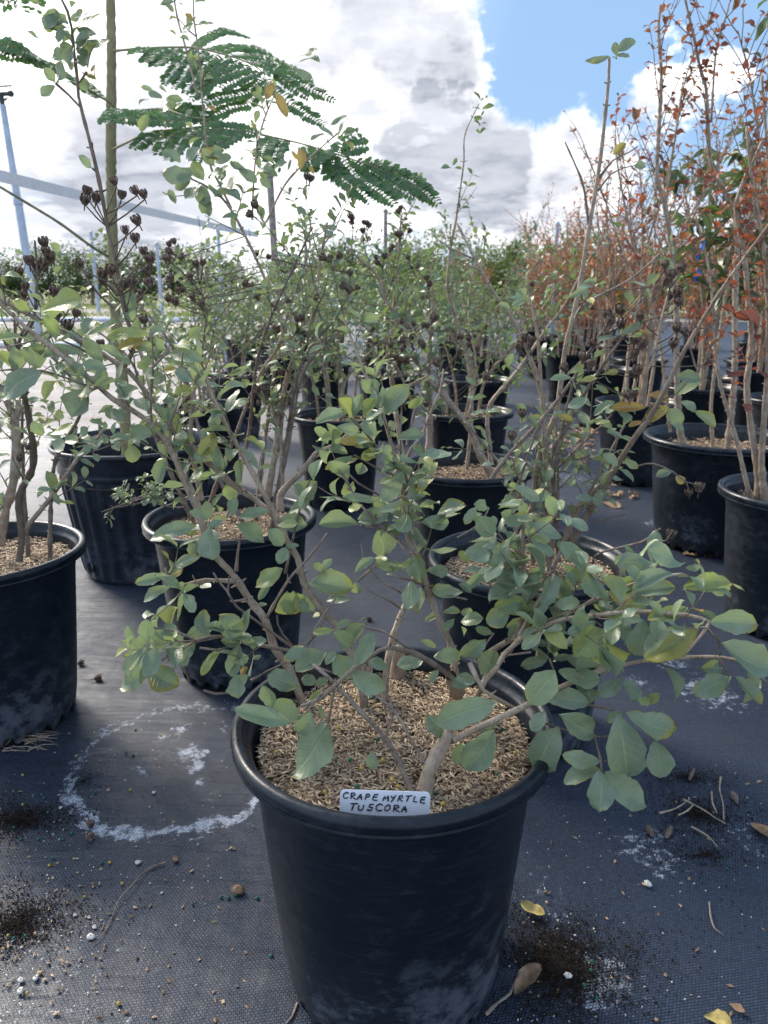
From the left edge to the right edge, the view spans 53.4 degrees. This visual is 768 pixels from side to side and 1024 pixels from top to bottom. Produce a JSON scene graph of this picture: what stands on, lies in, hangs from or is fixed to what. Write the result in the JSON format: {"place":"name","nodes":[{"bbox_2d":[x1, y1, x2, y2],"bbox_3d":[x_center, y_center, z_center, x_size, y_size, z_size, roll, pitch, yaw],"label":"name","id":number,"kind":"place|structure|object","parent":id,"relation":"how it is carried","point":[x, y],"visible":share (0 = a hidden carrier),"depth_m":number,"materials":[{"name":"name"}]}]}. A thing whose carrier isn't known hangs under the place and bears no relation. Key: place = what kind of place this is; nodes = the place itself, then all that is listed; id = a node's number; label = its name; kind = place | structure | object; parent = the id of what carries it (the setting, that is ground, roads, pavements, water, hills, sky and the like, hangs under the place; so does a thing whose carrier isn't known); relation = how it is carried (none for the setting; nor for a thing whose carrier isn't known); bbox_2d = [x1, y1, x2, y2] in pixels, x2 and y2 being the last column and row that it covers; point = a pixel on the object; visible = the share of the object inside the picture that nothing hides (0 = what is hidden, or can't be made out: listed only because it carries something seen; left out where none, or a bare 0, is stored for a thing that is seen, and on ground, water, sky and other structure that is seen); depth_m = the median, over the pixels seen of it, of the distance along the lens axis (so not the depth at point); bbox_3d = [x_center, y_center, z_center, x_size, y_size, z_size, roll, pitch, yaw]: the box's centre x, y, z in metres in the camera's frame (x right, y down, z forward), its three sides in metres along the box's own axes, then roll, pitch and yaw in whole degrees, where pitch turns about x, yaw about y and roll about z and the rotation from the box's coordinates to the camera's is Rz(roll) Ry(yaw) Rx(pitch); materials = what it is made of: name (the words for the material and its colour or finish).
{"place":"outdoors","nodes":[
{"label":"outdoors","id":0,"kind":"place"},
{"bbox_2d":[0,861,218,987],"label":"spilled soil","id":1,"kind":"structure","parent":0,"point":[20,920],"depth_m":1.13,"materials":[{"name":"soil"}]},
{"bbox_2d":[0,303,731,357],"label":"grass","id":2,"kind":"structure","parent":0,"point":[107,315],"depth_m":24.51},
{"bbox_2d":[0,287,747,428],"bbox_3d":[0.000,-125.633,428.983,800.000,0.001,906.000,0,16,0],"label":"ground","id":3,"kind":"structure","parent":0,"point":[98,400],"depth_m":7.72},
{"bbox_2d":[0,248,30,303],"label":"hedge tree","id":4,"kind":"object","parent":3,"relation":"on","point":[10,282],"visible":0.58,"depth_m":40.93,"materials":[{"name":"green plant"}]},
{"bbox_2d":[0,85,42,342],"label":"sprinkler riser","id":5,"kind":"object","parent":3,"relation":"on","point":[21,225],"visible":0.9,"depth_m":11.12,"materials":[{"name":"plastic"}]},
{"bbox_2d":[2,240,79,302],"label":"hedge tree","id":6,"kind":"object","parent":3,"relation":"on","point":[48,281],"visible":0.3,"depth_m":41.36,"materials":[{"name":"green plant"}]},
{"bbox_2d":[48,240,127,304],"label":"hedge tree","id":7,"kind":"object","parent":3,"relation":"on","point":[80,280],"visible":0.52,"depth_m":39.80,"materials":[{"name":"green plant"}]},
{"bbox_2d":[89,231,100,311],"bbox_3d":[-10.840,-9.002,28.622,0.157,2.911,0.157,0,16,0],"label":"post","id":8,"kind":"object","parent":3,"relation":"on","point":[95,279],"visible":0.81,"depth_m":28.57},
{"bbox_2d":[99,242,179,304],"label":"hedge tree","id":9,"kind":"object","parent":3,"relation":"on","point":[154,288],"visible":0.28,"depth_m":39.69,"materials":[{"name":"green plant"}]},
{"bbox_2d":[0,342,291,347],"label":"irrigation pipe","id":10,"kind":"object","parent":3,"relation":"on","point":[3,345],"visible":0.02,"depth_m":11.69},
{"bbox_2d":[155,242,163,315],"bbox_3d":[-6.187,-6.344,21.066,0.112,2.090,0.112,0,16,0],"label":"post","id":11,"kind":"object","parent":3,"relation":"on","point":[158,267],"visible":0.85,"depth_m":20.98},
{"bbox_2d":[0,317,318,321],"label":"irrigation pipe","id":12,"kind":"object","parent":3,"relation":"on","point":[106,319],"visible":0.2,"depth_m":20.54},
{"bbox_2d":[148,237,237,303],"bbox_3d":[-10.141,-12.623,40.315,4.274,3.553,4.323,6,18,21],"label":"hedge tree","id":13,"kind":"object","parent":3,"relation":"on","point":[178,281],"visible":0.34,"depth_m":39.95,"materials":[{"name":"green plant"}]},
{"bbox_2d":[216,230,226,370],"bbox_3d":[-1.535,-1.939,7.248,0.040,1.460,0.040,0,16,0],"label":"post","id":14,"kind":"object","parent":3,"relation":"on","point":[218,247],"visible":0.12,"depth_m":7.14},
{"bbox_2d":[0,170,257,236],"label":"beam","id":15,"kind":"structure","parent":14,"relation":"attached to","point":[6,177],"depth_m":3.85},
{"bbox_2d":[186,249,262,304],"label":"hedge tree","id":16,"kind":"object","parent":3,"relation":"on","point":[226,266],"visible":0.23,"depth_m":39.58,"materials":[{"name":"green plant"}]},
{"bbox_2d":[210,267,268,366],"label":"crape myrtle","id":17,"kind":"object","parent":3,"relation":"on","point":[249,318],"visible":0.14,"depth_m":8.69,"materials":[{"name":"green plant"}]},
{"bbox_2d":[201,263,279,371],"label":"crape myrtle","id":18,"kind":"object","parent":3,"relation":"on","point":[237,360],"visible":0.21,"depth_m":7.54,"materials":[{"name":"green plant"}]},
{"bbox_2d":[231,276,271,351],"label":"crape myrtle","id":19,"kind":"object","parent":3,"relation":"on","point":[256,320],"visible":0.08,"depth_m":10.15,"materials":[{"name":"green plant"}]},
{"bbox_2d":[267,175,280,334],"bbox_3d":[-1.632,-3.722,11.413,0.176,2.526,0.123,0,16,0],"label":"post","id":20,"kind":"object","parent":3,"relation":"on","point":[272,218],"visible":0.27,"depth_m":11.21,"materials":[{"name":"grey metal"}]},
{"bbox_2d":[247,243,321,301],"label":"hedge tree","id":21,"kind":"object","parent":3,"relation":"on","point":[286,272],"visible":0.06,"depth_m":41.35,"materials":[{"name":"green plant"}]},
{"bbox_2d":[288,222,377,296],"bbox_3d":[-2.584,-13.041,40.694,5.336,4.338,5.311,2,17,7],"label":"hedge tree","id":22,"kind":"object","parent":3,"relation":"on","point":[351,257],"visible":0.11,"depth_m":39.71,"materials":[{"name":"green plant"}]},
{"bbox_2d":[293,237,372,315],"bbox_3d":[-1.475,-7.275,23.916,2.525,2.607,3.238,4,17,15],"label":"hedge tree","id":23,"kind":"object","parent":3,"relation":"on","point":[336,269],"visible":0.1,"depth_m":23.47,"materials":[{"name":"green plant"}]},
{"bbox_2d":[0,429,767,1023],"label":"ground cloth","id":24,"kind":"object","parent":3,"relation":"on","point":[722,729],"visible":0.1,"depth_m":1.29,"materials":[{"name":"fabric"}]},
{"bbox_2d":[2,731,57,751],"bbox_3d":[-0.729,0.469,1.566,0.128,0.014,0.076,-2,17,-8],"label":"root fringe","id":25,"kind":"object","parent":24,"relation":"on","point":[38,738],"visible":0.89,"depth_m":1.56,"materials":[{"name":"beige plant"}]},
{"bbox_2d":[0,783,147,861],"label":"spilled soil","id":26,"kind":"structure","parent":24,"relation":"on","point":[22,817],"depth_m":1.35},
{"bbox_2d":[0,236,148,749],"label":"crape myrtle","id":27,"kind":"object","parent":24,"relation":"on","point":[38,650],"visible":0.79,"depth_m":1.52,"materials":[{"name":"black plastic"}]},
{"bbox_2d":[2,710,232,900],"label":"soil crumbs","id":28,"kind":"object","parent":24,"relation":"on","point":[82,780],"visible":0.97,"depth_m":1.45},
{"bbox_2d":[91,862,165,943],"bbox_3d":[-0.394,0.590,1.169,0.020,0.007,0.174,6,17,19],"label":"dry root","id":29,"kind":"object","parent":24,"relation":"on","point":[125,892],"visible":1,"depth_m":1.17,"materials":[{"name":"grey plant"}]},
{"bbox_2d":[90,228,310,494],"bbox_3d":[-0.868,-0.666,3.405,0.898,1.154,0.789,16,23,43],"label":"crape myrtle","id":30,"kind":"object","parent":24,"relation":"on","point":[233,415],"visible":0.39,"depth_m":3.39,"materials":[{"name":"plant"}]},
{"bbox_2d":[0,0,441,585],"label":"feathery tree","id":31,"kind":"object","parent":24,"relation":"on","point":[120,548],"visible":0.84,"depth_m":1.97,"materials":[{"name":"ribbed plastic"},{"name":"olive bark"},{"name":"green leaf"}]},
{"bbox_2d":[174,242,291,440],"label":"crape myrtle","id":32,"kind":"object","parent":24,"relation":"on","point":[227,394],"visible":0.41,"depth_m":4.56,"materials":[{"name":"green plant"}]},
{"bbox_2d":[231,884,244,894],"bbox_3d":[-0.226,0.584,1.183,0.023,0.013,0.017,0,16,0],"label":"pebble","id":33,"kind":"object","parent":24,"relation":"on","point":[238,889],"visible":1,"depth_m":1.18,"materials":[{"name":"beige stone"}]},
{"bbox_2d":[43,0,437,691],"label":"crape myrtle","id":34,"kind":"object","parent":24,"relation":"on","point":[255,560],"visible":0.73,"depth_m":1.67,"materials":[{"name":"green plant"}]},
{"bbox_2d":[259,185,440,510],"bbox_3d":[-0.147,-0.637,3.124,0.800,1.286,0.601,10,19,31],"label":"crape myrtle","id":35,"kind":"object","parent":24,"relation":"on","point":[305,421],"visible":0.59,"depth_m":3.12,"materials":[{"name":"plant"}]},
{"bbox_2d":[0,699,760,1022],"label":"grit","id":36,"kind":"object","parent":24,"relation":"on","point":[210,899],"visible":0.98,"depth_m":1.10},
{"bbox_2d":[0,721,764,1021],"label":"pebbles","id":37,"kind":"object","parent":24,"relation":"on","point":[100,1017],"visible":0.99,"depth_m":1.08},
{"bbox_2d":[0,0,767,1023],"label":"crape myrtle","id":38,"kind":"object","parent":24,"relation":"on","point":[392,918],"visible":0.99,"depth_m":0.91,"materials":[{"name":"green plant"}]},
{"bbox_2d":[340,789,429,815],"bbox_3d":[0.001,0.320,0.808,0.097,0.054,0.012,0,16,0],"label":"plant label","id":39,"kind":"object","parent":38,"relation":"attached to","point":[386,803],"visible":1,"depth_m":0.81,"materials":[{"name":"white plastic"}]},
{"bbox_2d":[316,209,465,439],"bbox_3d":[0.051,-1.113,4.654,0.898,1.309,0.789,-1,16,-3],"label":"crape myrtle","id":40,"kind":"object","parent":24,"relation":"on","point":[407,413],"visible":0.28,"depth_m":4.60,"materials":[{"name":"green plant"}]},
{"bbox_2d":[242,91,621,596],"bbox_3d":[0.142,-0.445,2.212,1.030,1.405,0.398,0,16,0],"label":"crape myrtle","id":41,"kind":"object","parent":24,"relation":"on","point":[463,476],"visible":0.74,"depth_m":2.19,"materials":[{"name":"plant"}]},
{"bbox_2d":[370,196,590,453],"bbox_3d":[0.414,-0.695,3.280,0.788,1.314,0.826,-15,22,-41],"label":"crape myrtle","id":42,"kind":"object","parent":24,"relation":"on","point":[445,433],"visible":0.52,"depth_m":3.21,"materials":[{"name":"plant"}]},
{"bbox_2d":[411,201,552,406],"bbox_3d":[0.543,-1.012,4.322,0.826,1.358,0.788,0,16,2],"label":"crape myrtle","id":43,"kind":"object","parent":24,"relation":"on","point":[493,385],"visible":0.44,"depth_m":4.33,"materials":[{"name":"green plant"}]},
{"bbox_2d":[520,900,544,914],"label":"dry leaf","id":44,"kind":"object","parent":24,"relation":"on","point":[531,907],"visible":1,"depth_m":1.15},
{"bbox_2d":[405,38,767,753],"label":"crape myrtle","id":45,"kind":"object","parent":24,"relation":"on","point":[599,552],"visible":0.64,"depth_m":1.39,"materials":[{"name":"green plant"}]},
{"bbox_2d":[512,426,723,556],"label":"leaf litter","id":46,"kind":"object","parent":24,"relation":"on","point":[630,492],"visible":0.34,"depth_m":4.14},
{"bbox_2d":[646,824,653,836],"bbox_3d":[0.457,0.548,1.311,0.013,0.013,0.026,0,16,0],"label":"bark chip","id":47,"kind":"object","parent":24,"relation":"on","point":[649,830],"visible":1,"depth_m":1.31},
{"bbox_2d":[563,33,766,486],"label":"red crape myrtle","id":48,"kind":"object","parent":24,"relation":"on","point":[641,448],"visible":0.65,"depth_m":3.45,"materials":[{"name":"plant"}]},
{"bbox_2d":[568,816,767,911],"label":"spilled soil","id":49,"kind":"structure","parent":24,"relation":"on","point":[705,854],"depth_m":1.26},
{"bbox_2d":[664,825,672,838],"bbox_3d":[0.487,0.549,1.309,0.012,0.013,0.031,15,22,42],"label":"bark chip","id":50,"kind":"object","parent":24,"relation":"on","point":[668,832],"visible":1,"depth_m":1.30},
{"bbox_2d":[591,0,767,558],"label":"red crape myrtle","id":51,"kind":"object","parent":24,"relation":"on","point":[701,452],"visible":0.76,"depth_m":2.53,"materials":[{"name":"black plant"}]},
{"bbox_2d":[682,798,725,823],"bbox_3d":[0.571,0.531,1.359,0.013,0.012,0.081,-15,22,-41],"label":"dry root","id":52,"kind":"object","parent":24,"relation":"on","point":[689,802],"visible":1,"depth_m":1.37,"materials":[{"name":"beige plant"}]},
{"bbox_2d":[643,141,767,423],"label":"drooping tree","id":53,"kind":"object","parent":24,"relation":"on","point":[699,395],"visible":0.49,"depth_m":3.95,"materials":[{"name":"green plant"}]},
{"bbox_2d":[652,100,763,383],"bbox_3d":[1.839,-1.340,4.484,0.718,1.836,0.750,1,17,5],"label":"red crape myrtle","id":54,"kind":"object","parent":24,"relation":"on","point":[709,375],"visible":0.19,"depth_m":4.39,"materials":[{"name":"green plant"}]},
{"bbox_2d":[662,65,767,638],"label":"red crape myrtle","id":55,"kind":"object","parent":24,"relation":"on","point":[744,493],"visible":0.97,"depth_m":1.91,"materials":[{"name":"black plant"}]},
{"bbox_2d":[704,1009,730,1023],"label":"dry leaf","id":56,"kind":"object","parent":24,"relation":"on","point":[717,1016],"visible":1,"depth_m":0.97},
{"bbox_2d":[730,791,738,803],"bbox_3d":[0.641,0.523,1.397,0.013,0.014,0.030,0,16,0],"label":"bark chip","id":57,"kind":"object","parent":24,"relation":"on","point":[734,796],"visible":1,"depth_m":1.39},
{"bbox_2d":[729,1003,744,1012],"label":"dry leaf","id":58,"kind":"object","parent":24,"relation":"on","point":[738,1007],"visible":1,"depth_m":0.99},
{"bbox_2d":[711,138,767,428],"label":"red crape myrtle","id":59,"kind":"object","parent":24,"relation":"on","point":[756,400],"visible":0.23,"depth_m":3.65,"materials":[{"name":"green plant"}]},
{"bbox_2d":[722,108,767,425],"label":"crape myrtle","id":60,"kind":"object","parent":24,"relation":"on","point":[756,385],"visible":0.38,"depth_m":4.83,"materials":[{"name":"beige plant"}]},
{"bbox_2d":[751,823,767,835],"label":"dry leaf","id":61,"kind":"object","parent":24,"relation":"on","point":[762,828],"visible":1,"depth_m":1.32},
{"bbox_2d":[755,0,767,69],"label":"drooping tree","id":62,"kind":"object","parent":24,"relation":"on","point":[762,25],"visible":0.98,"depth_m":1.99,"materials":[{"name":"green plant"}]},
{"bbox_2d":[353,212,477,317],"bbox_3d":[0.909,-6.868,21.799,3.846,3.096,2.999,3,17,10],"label":"hedge tree","id":63,"kind":"object","parent":3,"relation":"on","point":[417,257],"visible":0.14,"depth_m":21.70,"materials":[{"name":"green plant"}]},
{"bbox_2d":[430,228,546,317],"bbox_3d":[3.176,-7.165,23.054,3.643,2.933,2.841,1,16,4],"label":"hedge tree","id":64,"kind":"object","parent":3,"relation":"on","point":[495,280],"visible":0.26,"depth_m":22.62,"materials":[{"name":"green plant"}]},
{"bbox_2d":[260,322,747,427],"bbox_3d":[6.450,-2.817,12.733,15.100,0.004,15.980,0,16,0],"label":"ground cloth","id":65,"kind":"object","parent":3,"relation":"on","point":[526,393],"visible":0.07,"depth_m":7.91,"materials":[{"name":"fabric"}]},
{"bbox_2d":[228,264,341,404],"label":"crape myrtle","id":66,"kind":"object","parent":65,"relation":"on","point":[263,357],"visible":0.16,"depth_m":5.97,"materials":[{"name":"green plant"}]},
{"bbox_2d":[272,265,339,361],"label":"crape myrtle","id":67,"kind":"object","parent":65,"relation":"on","point":[306,348],"visible":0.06,"depth_m":7.49,"materials":[{"name":"green plant"}]},
{"bbox_2d":[293,267,345,360],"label":"crape myrtle","id":68,"kind":"object","parent":65,"relation":"on","point":[333,281],"visible":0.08,"depth_m":8.62,"materials":[{"name":"green plant"}]},
{"bbox_2d":[269,249,372,408],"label":"crape myrtle","id":69,"kind":"object","parent":65,"relation":"on","point":[320,384],"visible":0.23,"depth_m":5.24,"materials":[{"name":"green plant"}]},
{"bbox_2d":[332,251,421,370],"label":"crape myrtle","id":70,"kind":"object","parent":65,"relation":"on","point":[366,362],"visible":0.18,"depth_m":5.96,"materials":[{"name":"green plant"}]},
{"bbox_2d":[383,209,387,276],"bbox_3d":[0.037,-6.095,19.054,0.112,2.751,0.112,0,16,0],"label":"post","id":71,"kind":"object","parent":65,"relation":"on","point":[385,227],"visible":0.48,"depth_m":18.76,"materials":[{"name":"grey metal"}]},
{"bbox_2d":[354,275,424,351],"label":"crape myrtle","id":72,"kind":"object","parent":65,"relation":"on","point":[368,346],"visible":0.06,"depth_m":7.49,"materials":[{"name":"green plant"}]},
{"bbox_2d":[372,262,439,367],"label":"crape myrtle","id":73,"kind":"object","parent":65,"relation":"on","point":[396,337],"visible":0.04,"depth_m":8.66,"materials":[{"name":"green plant"}]},
{"bbox_2d":[411,259,488,377],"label":"crape myrtle","id":74,"kind":"object","parent":65,"relation":"on","point":[446,364],"visible":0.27,"depth_m":7.54,"materials":[{"name":"green plant"}]},
{"bbox_2d":[434,284,501,352],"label":"crape myrtle","id":75,"kind":"object","parent":65,"relation":"on","point":[472,310],"visible":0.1,"depth_m":8.77,"materials":[{"name":"green plant"}]},
{"bbox_2d":[456,249,495,351],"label":"crape myrtle","id":76,"kind":"object","parent":65,"relation":"on","point":[485,340],"visible":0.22,"depth_m":10.95,"materials":[{"name":"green plant"}]},
{"bbox_2d":[450,260,530,390],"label":"crape myrtle","id":77,"kind":"object","parent":65,"relation":"on","point":[481,366],"visible":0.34,"depth_m":5.89,"materials":[{"name":"green plant"}]},
{"bbox_2d":[515,247,559,362],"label":"red crape myrtle","id":78,"kind":"object","parent":65,"relation":"on","point":[520,353],"visible":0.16,"depth_m":9.25,"materials":[{"name":"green plant"}]},
{"bbox_2d":[516,239,564,329],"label":"red crape myrtle","id":79,"kind":"object","parent":65,"relation":"on","point":[530,260],"visible":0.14,"depth_m":10.13,"materials":[{"name":"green plant"}]},
{"bbox_2d":[503,207,579,378],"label":"red crape myrtle","id":80,"kind":"object","parent":65,"relation":"on","point":[542,341],"visible":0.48,"depth_m":7.67,"materials":[{"name":"plant"}]},
{"bbox_2d":[549,221,559,332],"bbox_3d":[3.410,-4.679,15.302,0.101,2.158,0.101,0,16,0],"label":"post","id":81,"kind":"object","parent":65,"relation":"on","point":[557,227],"visible":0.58,"depth_m":15.08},
{"bbox_2d":[534,227,602,402],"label":"red crape myrtle","id":82,"kind":"object","parent":65,"relation":"on","point":[553,363],"visible":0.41,"depth_m":6.08,"materials":[{"name":"plant"}]},
{"bbox_2d":[539,182,604,350],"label":"red crape myrtle","id":83,"kind":"object","parent":65,"relation":"on","point":[559,254],"visible":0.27,"depth_m":8.40,"materials":[{"name":"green plant"}]},
{"bbox_2d":[568,251,599,341],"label":"red crape myrtle","id":84,"kind":"object","parent":65,"relation":"on","point":[585,336],"visible":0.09,"depth_m":12.91,"materials":[{"name":"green plant"}]},
{"bbox_2d":[563,188,640,364],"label":"red crape myrtle","id":85,"kind":"object","parent":65,"relation":"on","point":[587,346],"visible":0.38,"depth_m":6.91,"materials":[{"name":"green plant"}]},
{"bbox_2d":[585,165,638,358],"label":"red crape myrtle","id":86,"kind":"object","parent":65,"relation":"on","point":[614,334],"visible":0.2,"depth_m":9.76,"materials":[{"name":"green plant"}]},
{"bbox_2d":[572,117,689,428],"bbox_3d":[1.524,-1.481,4.812,0.718,1.954,0.750,-2,17,-7],"label":"red crape myrtle","id":87,"kind":"object","parent":65,"relation":"on","point":[616,381],"visible":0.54,"depth_m":4.89,"materials":[{"name":"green plant"}]},
{"bbox_2d":[608,227,661,365],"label":"red crape myrtle","id":88,"kind":"object","parent":65,"relation":"on","point":[619,353],"visible":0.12,"depth_m":8.11,"materials":[{"name":"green plant"}]},
{"bbox_2d":[614,229,665,334],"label":"red crape myrtle","id":89,"kind":"object","parent":65,"relation":"on","point":[633,279],"visible":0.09,"depth_m":10.55,"materials":[{"name":"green plant"}]},
{"bbox_2d":[609,191,707,393],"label":"red crape myrtle","id":90,"kind":"object","parent":65,"relation":"on","point":[657,380],"visible":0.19,"depth_m":5.60,"materials":[{"name":"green plant"}]},
{"bbox_2d":[666,225,731,373],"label":"red crape myrtle","id":91,"kind":"object","parent":65,"relation":"on","point":[687,361],"visible":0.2,"depth_m":6.67,"materials":[{"name":"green plant"}]},
{"bbox_2d":[679,240,728,345],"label":"red crape myrtle","id":92,"kind":"object","parent":65,"relation":"on","point":[684,340],"visible":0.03,"depth_m":8.87,"materials":[{"name":"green plant"}]},
{"bbox_2d":[723,125,764,374],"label":"red crape myrtle","id":93,"kind":"object","parent":65,"relation":"on","point":[728,360],"visible":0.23,"depth_m":5.53,"materials":[{"name":"plant"}]},
{"bbox_2d":[738,195,765,356],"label":"red crape myrtle","id":94,"kind":"object","parent":65,"relation":"on","point":[743,343],"visible":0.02,"depth_m":7.37,"materials":[{"name":"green plant"}]},
{"bbox_2d":[481,224,547,299],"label":"hedge tree","id":95,"kind":"object","parent":3,"relation":"on","point":[512,253],"visible":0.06,"depth_m":41.39,"materials":[{"name":"green plant"}]},
{"bbox_2d":[536,216,626,320],"bbox_3d":[5.546,-6.777,21.491,2.999,3.096,3.846,1,16,2],"label":"hedge tree","id":96,"kind":"object","parent":3,"relation":"on","point":[562,237],"visible":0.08,"depth_m":21.07,"materials":[{"name":"green plant"}]},
{"bbox_2d":[568,217,690,316],"bbox_3d":[7.613,-7.587,23.990,4.048,3.259,3.157,6,17,18],"label":"hedge tree","id":97,"kind":"object","parent":3,"relation":"on","point":[621,298],"visible":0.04,"depth_m":23.63,"materials":[{"name":"green plant"}]},
{"bbox_2d":[658,244,757,318],"bbox_3d":[9.925,-6.966,22.378,2.841,2.933,3.643,14,22,40],"label":"hedge tree","id":98,"kind":"object","parent":3,"relation":"on","point":[712,276],"visible":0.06,"depth_m":22.11,"materials":[{"name":"green plant"}]},
{"bbox_2d":[0,0,767,286],"label":"sky","id":99,"kind":"structure","parent":0,"point":[406,74],"materials":[{"name":"white"}]},
{"bbox_2d":[478,880,759,1023],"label":"spilled soil","id":100,"kind":"structure","parent":0,"point":[557,963],"depth_m":1.06,"materials":[{"name":"soil"}]},
{"bbox_2d":[484,972,520,1015],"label":"stem","id":101,"kind":"object","parent":100,"relation":"on","point":[489,1010],"visible":1,"depth_m":0.99,"materials":[{"name":"grey plant"}]},
{"bbox_2d":[514,963,541,994],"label":"dry leaf","id":102,"kind":"object","parent":100,"relation":"on","point":[530,973],"visible":1,"depth_m":1.01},
{"bbox_2d":[609,758,763,801],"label":"spilled soil","id":103,"kind":"structure","parent":0,"point":[682,776],"depth_m":1.46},
{"bbox_2d":[614,776,766,905],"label":"spilled soil","id":104,"kind":"structure","parent":0,"point":[701,813],"depth_m":1.35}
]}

